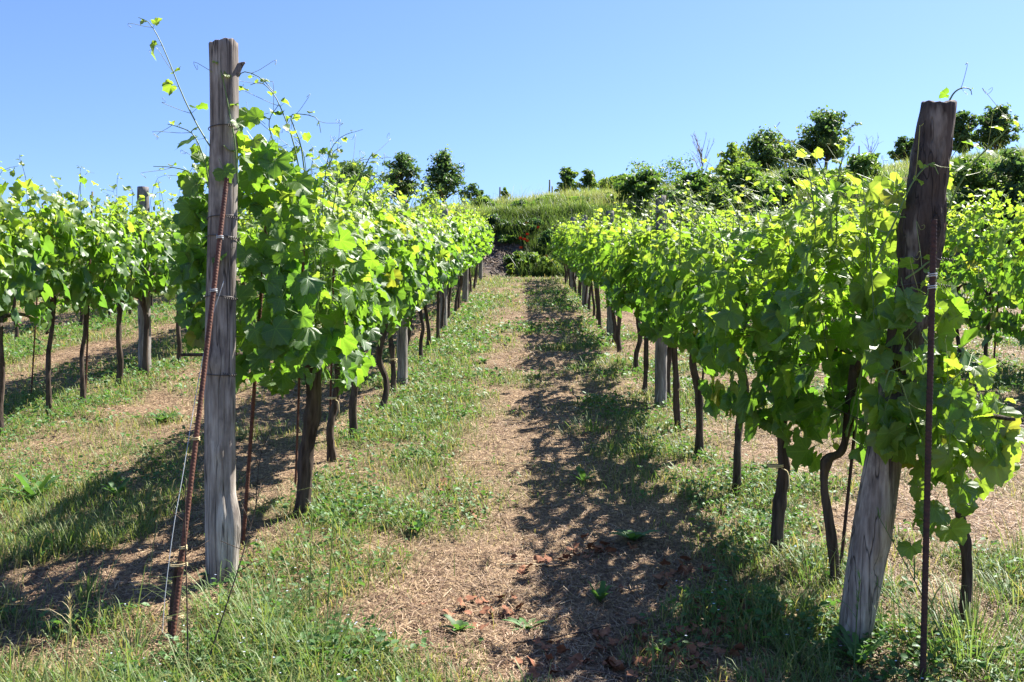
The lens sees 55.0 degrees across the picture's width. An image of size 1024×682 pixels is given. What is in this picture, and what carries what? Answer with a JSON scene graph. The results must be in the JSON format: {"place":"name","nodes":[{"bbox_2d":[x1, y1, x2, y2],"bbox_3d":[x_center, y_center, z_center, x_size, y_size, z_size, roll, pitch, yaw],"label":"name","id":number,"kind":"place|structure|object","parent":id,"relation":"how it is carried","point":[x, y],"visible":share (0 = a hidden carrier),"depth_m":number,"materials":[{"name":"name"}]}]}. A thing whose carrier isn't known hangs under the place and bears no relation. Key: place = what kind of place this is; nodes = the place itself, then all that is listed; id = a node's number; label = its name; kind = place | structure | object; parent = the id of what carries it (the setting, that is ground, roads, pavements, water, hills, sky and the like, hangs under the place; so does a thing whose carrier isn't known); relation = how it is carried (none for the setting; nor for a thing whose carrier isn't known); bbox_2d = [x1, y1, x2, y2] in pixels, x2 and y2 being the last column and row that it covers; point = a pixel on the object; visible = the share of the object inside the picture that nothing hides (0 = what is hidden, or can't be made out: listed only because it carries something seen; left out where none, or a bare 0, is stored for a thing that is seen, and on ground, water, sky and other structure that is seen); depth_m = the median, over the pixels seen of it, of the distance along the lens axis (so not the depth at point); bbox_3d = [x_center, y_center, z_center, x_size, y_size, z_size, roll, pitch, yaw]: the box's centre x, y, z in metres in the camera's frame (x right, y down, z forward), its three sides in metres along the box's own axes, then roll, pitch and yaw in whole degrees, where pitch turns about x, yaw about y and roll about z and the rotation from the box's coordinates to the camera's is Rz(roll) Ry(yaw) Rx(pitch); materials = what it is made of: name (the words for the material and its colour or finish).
{"place":"outdoors","nodes":[
{"label":"outdoors","id":0,"kind":"place"},
{"bbox_2d":[71,565,105,603],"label":"tall grass","id":1,"kind":"structure","parent":0,"point":[89,586],"depth_m":4.18,"materials":[{"name":"green plant"}]},
{"bbox_2d":[0,276,1023,681],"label":"ground","id":2,"kind":"structure","parent":0,"point":[512,439],"depth_m":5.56,"materials":[{"name":"soil"}]},
{"bbox_2d":[0,473,65,499],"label":"weed plant","id":3,"kind":"object","parent":2,"relation":"on","point":[30,491],"visible":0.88,"depth_m":5.71,"materials":[{"name":"green plant"}]},
{"bbox_2d":[0,161,71,435],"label":"grapevine","id":4,"kind":"object","parent":2,"relation":"on","point":[20,281],"visible":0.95,"depth_m":7.53,"materials":[{"name":"green plant"}]},
{"bbox_2d":[0,155,125,414],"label":"grapevine","id":5,"kind":"object","parent":2,"relation":"on","point":[70,240],"visible":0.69,"depth_m":8.19,"materials":[{"name":"green plant"}]},
{"bbox_2d":[10,185,149,404],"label":"grapevine","id":6,"kind":"object","parent":2,"relation":"on","point":[96,299],"visible":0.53,"depth_m":8.87,"materials":[{"name":"green plant"}]},
{"bbox_2d":[67,173,176,385],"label":"grapevine","id":7,"kind":"object","parent":2,"relation":"on","point":[167,255],"visible":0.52,"depth_m":9.77,"materials":[{"name":"green plant"}]},
{"bbox_2d":[56,617,197,675],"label":"tall grass","id":8,"kind":"structure","parent":2,"relation":"on","point":[142,639],"depth_m":3.61,"materials":[{"name":"green plant"}]},
{"bbox_2d":[91,173,182,375],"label":"grapevine","id":9,"kind":"object","parent":2,"relation":"on","point":[173,290],"visible":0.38,"depth_m":10.43,"materials":[{"name":"green plant"}]},
{"bbox_2d":[137,186,151,370],"bbox_3d":[-4.019,-0.621,10.745,0.154,2.121,0.147,0,0,1],"label":"wooden post","id":10,"kind":"object","parent":2,"relation":"on","point":[142,190],"visible":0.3,"depth_m":10.70,"materials":[{"name":"grey wood"}]},
{"bbox_2d":[150,188,201,363],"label":"grapevine","id":11,"kind":"object","parent":2,"relation":"on","point":[179,341],"visible":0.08,"depth_m":11.34,"materials":[{"name":"green plant"}]},
{"bbox_2d":[166,551,187,638],"bbox_3d":[-1.296,1.013,3.796,0.082,0.396,0.103,0,0,-29],"label":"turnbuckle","id":12,"kind":"object","parent":2,"relation":"on","point":[174,580],"visible":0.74,"depth_m":3.80,"materials":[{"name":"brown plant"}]},
{"bbox_2d":[166,479,208,676],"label":"dry stalk","id":13,"kind":"object","parent":2,"relation":"on","point":[184,521],"visible":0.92,"depth_m":3.56,"materials":[{"name":"brown plant"}]},
{"bbox_2d":[169,177,228,648],"bbox_3d":[-1.268,0.256,4.000,0.033,1.948,0.682,0,0,2],"label":"rebar stake","id":14,"kind":"object","parent":2,"relation":"on","point":[196,436],"visible":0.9,"depth_m":3.98,"materials":[{"name":"metal"}]},
{"bbox_2d":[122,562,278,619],"bbox_3d":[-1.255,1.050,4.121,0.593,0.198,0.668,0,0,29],"label":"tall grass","id":15,"kind":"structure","parent":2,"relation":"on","point":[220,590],"depth_m":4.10,"materials":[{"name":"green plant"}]},
{"bbox_2d":[204,38,244,587],"bbox_3d":[-1.295,-0.121,4.430,0.193,2.465,0.162,0,0,1],"label":"wooden post","id":16,"kind":"object","parent":2,"relation":"on","point":[222,518],"visible":0.96,"depth_m":4.38,"materials":[{"name":"grey wood"}]},
{"bbox_2d":[162,281,223,636],"bbox_3d":[-1.353,0.447,4.084,0.082,1.425,0.536,0,0,9],"label":"twine","id":17,"kind":"object","parent":16,"relation":"hanging from","point":[182,478],"visible":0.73,"depth_m":4.05,"materials":[{"name":"grey"}]},
{"bbox_2d":[205,483,261,668],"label":"dry stalk","id":18,"kind":"object","parent":2,"relation":"on","point":[236,574],"visible":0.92,"depth_m":3.59,"materials":[{"name":"brown plant"}]},
{"bbox_2d":[137,558,365,648],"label":"tall grass","id":19,"kind":"structure","parent":2,"relation":"on","point":[266,606],"depth_m":3.99,"materials":[{"name":"green plant"}]},
{"bbox_2d":[241,226,267,546],"bbox_3d":[-1.292,0.130,4.967,0.170,1.895,0.021,0,0,-41],"label":"rebar stake","id":20,"kind":"object","parent":2,"relation":"on","point":[244,521],"visible":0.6,"depth_m":4.94,"materials":[{"name":"metal"}]},
{"bbox_2d":[128,17,390,391],"bbox_3d":[-1.088,-0.217,4.932,1.471,2.671,0.913,0,0,-37],"label":"grapevine","id":21,"kind":"object","parent":2,"relation":"on","point":[284,332],"visible":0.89,"depth_m":4.66,"materials":[{"name":"green plant"}]},
{"bbox_2d":[180,129,403,518],"bbox_3d":[-1.156,-0.050,5.449,1.036,2.166,1.658,0,0,1],"label":"grapevine","id":22,"kind":"object","parent":2,"relation":"on","point":[338,342],"visible":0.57,"depth_m":5.20,"materials":[{"name":"green plant"}]},
{"bbox_2d":[294,230,305,486],"bbox_3d":[-1.298,0.096,6.024,0.074,1.703,0.013,0,0,1],"label":"rebar stake","id":23,"kind":"object","parent":2,"relation":"on","point":[297,427],"visible":0.41,"depth_m":6.02,"materials":[{"name":"metal"}]},
{"bbox_2d":[214,590,407,681],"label":"tall grass","id":24,"kind":"structure","parent":2,"relation":"on","point":[336,631],"depth_m":3.60,"materials":[{"name":"green plant"}]},
{"bbox_2d":[256,162,413,461],"bbox_3d":[-1.221,-0.197,6.683,1.046,2.139,1.361,0,0,1],"label":"grapevine","id":25,"kind":"object","parent":2,"relation":"on","point":[392,277],"visible":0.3,"depth_m":6.63,"materials":[{"name":"green plant"}]},
{"bbox_2d":[300,153,417,437],"bbox_3d":[-1.184,-0.269,7.431,1.000,2.123,1.358,0,0,1],"label":"grapevine","id":26,"kind":"object","parent":2,"relation":"on","point":[390,220],"visible":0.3,"depth_m":7.22,"materials":[{"name":"green plant"}]},
{"bbox_2d":[323,166,434,409],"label":"grapevine","id":27,"kind":"object","parent":2,"relation":"on","point":[414,233],"visible":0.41,"depth_m":8.56,"materials":[{"name":"green plant"}]},
{"bbox_2d":[349,171,448,393],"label":"grapevine","id":28,"kind":"object","parent":2,"relation":"on","point":[437,244],"visible":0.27,"depth_m":9.44,"materials":[{"name":"green plant"}]},
{"bbox_2d":[397,200,408,385],"bbox_3d":[-1.098,-0.434,9.886,0.122,1.962,0.119,0,0,1],"label":"wooden post","id":29,"kind":"object","parent":2,"relation":"on","point":[402,347],"visible":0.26,"depth_m":9.84,"materials":[{"name":"grey wood"}]},
{"bbox_2d":[374,173,449,348],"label":"grapevine","id":30,"kind":"object","parent":2,"relation":"on","point":[434,286],"visible":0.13,"depth_m":10.72,"materials":[{"name":"green plant"}]},
{"bbox_2d":[388,190,454,357],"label":"grapevine","id":31,"kind":"object","parent":2,"relation":"on","point":[443,277],"visible":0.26,"depth_m":11.71,"materials":[{"name":"green plant"}]},
{"bbox_2d":[8,425,842,681],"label":"dead leaves","id":32,"kind":"object","parent":2,"relation":"on","point":[576,658],"visible":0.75,"depth_m":3.81,"materials":[{"name":"brown plant"}]},
{"bbox_2d":[413,190,462,340],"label":"grapevine","id":33,"kind":"object","parent":2,"relation":"on","point":[450,223],"visible":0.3,"depth_m":13.73,"materials":[{"name":"green plant"}]},
{"bbox_2d":[415,198,472,348],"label":"grapevine","id":34,"kind":"object","parent":2,"relation":"on","point":[454,279],"visible":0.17,"depth_m":12.78,"materials":[{"name":"green plant"}]},
{"bbox_2d":[419,198,469,331],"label":"grapevine","id":35,"kind":"object","parent":2,"relation":"on","point":[462,238],"visible":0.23,"depth_m":14.57,"materials":[{"name":"green plant"}]},
{"bbox_2d":[427,197,474,306],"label":"grapevine","id":36,"kind":"object","parent":2,"relation":"on","point":[466,257],"visible":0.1,"depth_m":15.99,"materials":[{"name":"green plant"}]},
{"bbox_2d":[446,205,480,312],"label":"grapevine","id":37,"kind":"object","parent":2,"relation":"on","point":[476,241],"visible":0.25,"depth_m":17.86,"materials":[{"name":"green plant"}]},
{"bbox_2d":[456,206,489,296],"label":"grapevine","id":38,"kind":"object","parent":2,"relation":"on","point":[481,228],"visible":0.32,"depth_m":21.75,"materials":[{"name":"green plant"}]},
{"bbox_2d":[0,264,1023,681],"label":"grass","id":39,"kind":"structure","parent":2,"relation":"on","point":[102,524],"depth_m":5.00,"materials":[{"name":"green plant"}]},
{"bbox_2d":[0,287,1023,681],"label":"ground cover","id":40,"kind":"object","parent":2,"relation":"on","point":[830,633],"visible":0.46,"depth_m":5.60,"materials":[{"name":"green plant"}]},
{"bbox_2d":[567,211,599,315],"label":"grapevine","id":41,"kind":"object","parent":2,"relation":"on","point":[573,254],"visible":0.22,"depth_m":17.09,"materials":[{"name":"green plant"}]},
{"bbox_2d":[559,411,625,433],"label":"tall grass","id":42,"kind":"structure","parent":2,"relation":"on","point":[586,425],"depth_m":7.63,"materials":[{"name":"green plant"}]},
{"bbox_2d":[573,211,618,328],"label":"grapevine","id":43,"kind":"object","parent":2,"relation":"on","point":[581,256],"visible":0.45,"depth_m":15.23,"materials":[{"name":"green plant"}]},
{"bbox_2d":[588,580,612,601],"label":"weed plant","id":44,"kind":"object","parent":2,"relation":"on","point":[600,593],"visible":1,"depth_m":4.19,"materials":[{"name":"green plant"}]},
{"bbox_2d":[606,211,615,336],"bbox_3d":[1.416,-0.910,14.091,0.145,1.902,0.140,0,0,1],"label":"wooden post","id":45,"kind":"object","parent":2,"relation":"on","point":[609,324],"visible":0.18,"depth_m":14.04,"materials":[{"name":"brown wood"}]},
{"bbox_2d":[586,193,644,352],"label":"grapevine","id":46,"kind":"object","parent":2,"relation":"on","point":[596,249],"visible":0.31,"depth_m":12.06,"materials":[{"name":"green plant"}]},
{"bbox_2d":[578,210,652,343],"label":"grapevine","id":47,"kind":"object","parent":2,"relation":"on","point":[586,277],"visible":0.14,"depth_m":13.30,"materials":[{"name":"green plant"}]},
{"bbox_2d":[594,208,654,370],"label":"grapevine","id":48,"kind":"object","parent":2,"relation":"on","point":[636,353],"visible":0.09,"depth_m":10.85,"materials":[{"name":"green plant"}]},
{"bbox_2d":[608,529,658,540],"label":"weed plant","id":49,"kind":"object","parent":2,"relation":"on","point":[632,535],"visible":1,"depth_m":4.96,"materials":[{"name":"green plant"}]},
{"bbox_2d":[597,198,681,394],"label":"grapevine","id":50,"kind":"object","parent":2,"relation":"on","point":[611,274],"visible":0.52,"depth_m":9.19,"materials":[{"name":"green plant"}]},
{"bbox_2d":[614,173,705,400],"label":"grapevine","id":51,"kind":"object","parent":2,"relation":"on","point":[638,307],"visible":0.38,"depth_m":8.96,"materials":[{"name":"green plant"}]},
{"bbox_2d":[654,195,666,407],"bbox_3d":[1.318,-0.306,8.711,0.117,1.962,0.120,0,0,1],"label":"wooden post","id":52,"kind":"object","parent":2,"relation":"on","point":[660,393],"visible":0.32,"depth_m":8.67,"materials":[{"name":"grey wood"}]},
{"bbox_2d":[627,189,725,430],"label":"grapevine","id":53,"kind":"object","parent":2,"relation":"on","point":[644,277],"visible":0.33,"depth_m":7.50,"materials":[{"name":"green plant"}]},
{"bbox_2d":[640,173,767,457],"bbox_3d":[1.300,-0.120,6.715,0.710,1.958,1.436,0,0,1],"label":"grapevine","id":54,"kind":"object","parent":2,"relation":"on","point":[669,253],"visible":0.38,"depth_m":6.72,"materials":[{"name":"green plant"}]},
{"bbox_2d":[654,154,808,494],"bbox_3d":[1.322,-0.070,5.843,0.900,2.084,1.340,0,0,1],"label":"grapevine","id":55,"kind":"object","parent":2,"relation":"on","point":[678,308],"visible":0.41,"depth_m":5.82,"materials":[{"name":"green plant"}]},
{"bbox_2d":[676,157,886,554],"bbox_3d":[1.272,0.122,4.848,0.888,1.959,1.347,0,0,1],"label":"grapevine","id":56,"kind":"object","parent":2,"relation":"on","point":[726,336],"visible":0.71,"depth_m":4.57,"materials":[{"name":"green plant"}]},
{"bbox_2d":[744,539,847,588],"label":"tall grass","id":57,"kind":"structure","parent":2,"relation":"on","point":[801,571],"depth_m":4.48,"materials":[{"name":"green plant"}]},
{"bbox_2d":[828,566,861,678],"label":"grass stalk","id":58,"kind":"object","parent":2,"relation":"on","point":[859,582],"depth_m":3.47,"materials":[{"name":"green plant"}]},
{"bbox_2d":[733,122,978,587],"bbox_3d":[1.476,0.122,4.357,0.878,2.050,1.235,0,0,5],"label":"grapevine","id":59,"kind":"object","parent":2,"relation":"on","point":[785,311],"visible":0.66,"depth_m":4.18,"materials":[{"name":"green plant"}]},
{"bbox_2d":[824,624,888,664],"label":"weed plant","id":60,"kind":"object","parent":2,"relation":"on","point":[872,648],"visible":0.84,"depth_m":3.62,"materials":[{"name":"green plant"}]},
{"bbox_2d":[839,239,874,577],"bbox_3d":[1.575,0.302,4.490,0.230,1.661,0.016,0,0,-21],"label":"rebar stake","id":61,"kind":"object","parent":2,"relation":"on","point":[847,498],"visible":0.34,"depth_m":4.46,"materials":[{"name":"metal"}]},
{"bbox_2d":[825,548,895,643],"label":"tall grass","id":62,"kind":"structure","parent":2,"relation":"on","point":[880,616],"depth_m":3.81,"materials":[{"name":"green plant"}]},
{"bbox_2d":[732,62,1023,625],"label":"grapevine","id":63,"kind":"object","parent":2,"relation":"on","point":[964,421],"visible":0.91,"depth_m":3.61,"materials":[{"name":"green plant"}]},
{"bbox_2d":[837,100,956,646],"bbox_3d":[1.467,0.138,3.769,0.464,2.115,0.186,0,0,1],"label":"wooden post","id":64,"kind":"object","parent":2,"relation":"on","point":[870,540],"visible":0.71,"depth_m":3.71,"materials":[{"name":"grey wood"}]},
{"bbox_2d":[877,508,955,666],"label":"grass stalk","id":65,"kind":"object","parent":2,"relation":"on","point":[906,564],"depth_m":3.60,"materials":[{"name":"green plant"}]},
{"bbox_2d":[919,219,937,681],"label":"rebar stake","id":66,"kind":"object","parent":2,"relation":"on","point":[932,273],"visible":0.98,"depth_m":3.41,"materials":[{"name":"metal"}]},
{"bbox_2d":[887,201,969,301],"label":"grapevine","id":67,"kind":"object","parent":2,"relation":"on","point":[963,257],"visible":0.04,"depth_m":12.45,"materials":[{"name":"green plant"}]},
{"bbox_2d":[866,558,1023,675],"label":"tall grass","id":68,"kind":"structure","parent":2,"relation":"on","point":[956,615],"depth_m":3.73,"materials":[{"name":"green plant"}]},
{"bbox_2d":[898,549,1023,631],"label":"tall grass","id":69,"kind":"structure","parent":2,"relation":"on","point":[1001,586],"depth_m":4.17,"materials":[{"name":"green plant"}]},
{"bbox_2d":[938,192,1010,354],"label":"grapevine","id":70,"kind":"object","parent":2,"relation":"on","point":[951,246],"visible":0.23,"depth_m":11.73,"materials":[{"name":"green plant"}]},
{"bbox_2d":[937,175,1023,356],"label":"grapevine","id":71,"kind":"object","parent":2,"relation":"on","point":[987,303],"visible":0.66,"depth_m":11.14,"materials":[{"name":"green plant"}]},
{"bbox_2d":[958,187,1023,373],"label":"grapevine","id":72,"kind":"object","parent":2,"relation":"on","point":[995,319],"visible":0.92,"depth_m":10.47,"materials":[{"name":"green plant"}]},
{"bbox_2d":[997,221,1023,351],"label":"grapevine","id":73,"kind":"object","parent":2,"relation":"on","point":[1003,289],"visible":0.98,"depth_m":10.00,"materials":[{"name":"green plant"}]},
{"bbox_2d":[0,0,1023,232],"label":"sky","id":74,"kind":"structure","parent":0,"point":[519,92],"materials":[{"name":"blue"}]},
{"bbox_2d":[79,158,1020,278],"bbox_3d":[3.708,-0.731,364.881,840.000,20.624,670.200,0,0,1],"label":"hill","id":75,"kind":"structure","parent":0,"point":[486,272],"depth_m":32.38,"materials":[{"name":"green plant"}]},
{"bbox_2d":[313,159,380,198],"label":"oak tree","id":76,"kind":"object","parent":75,"relation":"on","point":[348,169],"visible":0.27,"depth_m":57.39,"materials":[{"name":"green plant"}]},
{"bbox_2d":[377,151,423,201],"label":"oak tree","id":77,"kind":"object","parent":75,"relation":"on","point":[402,162],"visible":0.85,"depth_m":59.74,"materials":[{"name":"green plant"}]},
{"bbox_2d":[418,144,467,202],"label":"oak tree","id":78,"kind":"object","parent":75,"relation":"on","point":[442,177],"visible":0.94,"depth_m":59.60,"materials":[{"name":"green plant"}]},
{"bbox_2d":[457,183,484,203],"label":"shrub","id":79,"kind":"object","parent":75,"relation":"on","point":[473,190],"visible":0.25,"depth_m":51.93,"materials":[{"name":"green plant"}]},
{"bbox_2d":[482,232,529,276],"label":"prunings","id":80,"kind":"object","parent":75,"relation":"on","point":[488,260],"visible":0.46,"depth_m":32.15,"materials":[{"name":"wood"}]},
{"bbox_2d":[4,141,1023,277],"bbox_3d":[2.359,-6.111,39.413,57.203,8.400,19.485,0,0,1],"label":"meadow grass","id":81,"kind":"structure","parent":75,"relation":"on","point":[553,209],"depth_m":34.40,"materials":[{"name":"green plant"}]},
{"bbox_2d":[554,166,581,193],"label":"shrub","id":82,"kind":"object","parent":75,"relation":"on","point":[567,174],"visible":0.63,"depth_m":44.80,"materials":[{"name":"green plant"}]},
{"bbox_2d":[577,168,598,190],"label":"shrub","id":83,"kind":"object","parent":75,"relation":"on","point":[588,179],"visible":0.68,"depth_m":44.81,"materials":[{"name":"green plant"}]},
{"bbox_2d":[597,173,631,190],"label":"shrub","id":84,"kind":"object","parent":75,"relation":"on","point":[602,182],"visible":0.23,"depth_m":41.30,"materials":[{"name":"green plant"}]},
{"bbox_2d":[605,163,672,205],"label":"shrub","id":85,"kind":"object","parent":75,"relation":"on","point":[643,183],"visible":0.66,"depth_m":35.24,"materials":[{"name":"green plant"}]},
{"bbox_2d":[626,152,694,186],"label":"shrub","id":86,"kind":"object","parent":75,"relation":"on","point":[671,167],"visible":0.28,"depth_m":49.62,"materials":[{"name":"green plant"}]},
{"bbox_2d":[662,186,697,224],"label":"shrub","id":87,"kind":"object","parent":75,"relation":"on","point":[669,195],"visible":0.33,"depth_m":33.55,"materials":[{"name":"green plant"}]},
{"bbox_2d":[671,166,715,205],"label":"shrub","id":88,"kind":"object","parent":75,"relation":"on","point":[697,180],"visible":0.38,"depth_m":34.99,"materials":[{"name":"green plant"}]},
{"bbox_2d":[691,183,736,212],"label":"shrub","id":89,"kind":"object","parent":75,"relation":"on","point":[715,199],"visible":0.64,"depth_m":34.03,"materials":[{"name":"green plant"}]},
{"bbox_2d":[709,141,749,176],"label":"shrub","id":90,"kind":"object","parent":75,"relation":"on","point":[732,153],"visible":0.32,"depth_m":47.62,"materials":[{"name":"green plant"}]},
{"bbox_2d":[711,157,780,192],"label":"shrub","id":91,"kind":"object","parent":75,"relation":"on","point":[737,169],"visible":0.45,"depth_m":35.35,"materials":[{"name":"green plant"}]},
{"bbox_2d":[737,179,796,204],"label":"shrub","id":92,"kind":"object","parent":75,"relation":"on","point":[761,184],"visible":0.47,"depth_m":34.31,"materials":[{"name":"green plant"}]},
{"bbox_2d":[736,123,800,173],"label":"oak tree","id":93,"kind":"object","parent":75,"relation":"on","point":[763,146],"visible":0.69,"depth_m":51.25,"materials":[{"name":"green plant"}]},
{"bbox_2d":[774,168,817,189],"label":"shrub","id":94,"kind":"object","parent":75,"relation":"on","point":[790,179],"visible":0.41,"depth_m":36.09,"materials":[{"name":"green plant"}]},
{"bbox_2d":[790,140,818,169],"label":"oak tree","id":95,"kind":"object","parent":75,"relation":"on","point":[807,148],"visible":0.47,"depth_m":53.54,"materials":[{"name":"green plant"}]},
{"bbox_2d":[796,105,862,169],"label":"oak tree","id":96,"kind":"object","parent":75,"relation":"on","point":[822,133],"visible":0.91,"depth_m":53.33,"materials":[{"name":"green plant"}]},
{"bbox_2d":[816,168,867,186],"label":"shrub","id":97,"kind":"object","parent":75,"relation":"on","point":[843,178],"visible":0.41,"depth_m":36.30,"materials":[{"name":"green plant"}]},
{"bbox_2d":[835,152,888,179],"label":"shrub","id":98,"kind":"object","parent":75,"relation":"on","point":[859,162],"visible":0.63,"depth_m":37.38,"materials":[{"name":"green plant"}]},
{"bbox_2d":[887,135,913,162],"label":"oak tree","id":99,"kind":"object","parent":75,"relation":"on","point":[903,144],"visible":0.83,"depth_m":53.66,"materials":[{"name":"green plant"}]},
{"bbox_2d":[953,110,981,154],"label":"oak tree","id":100,"kind":"object","parent":75,"relation":"on","point":[962,131],"visible":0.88,"depth_m":53.47,"materials":[{"name":"green plant"}]},
{"bbox_2d":[947,154,1005,231],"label":"shrub","id":101,"kind":"object","parent":75,"relation":"on","point":[982,177],"visible":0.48,"depth_m":32.48,"materials":[{"name":"green plant"}]},
{"bbox_2d":[970,144,1023,246],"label":"shrub","id":102,"kind":"object","parent":75,"relation":"on","point":[1012,165],"visible":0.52,"depth_m":31.89,"materials":[{"name":"green plant"}]},
{"bbox_2d":[973,103,1023,150],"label":"oak tree","id":103,"kind":"object","parent":75,"relation":"on","point":[994,133],"visible":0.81,"depth_m":53.39,"materials":[{"name":"green plant"}]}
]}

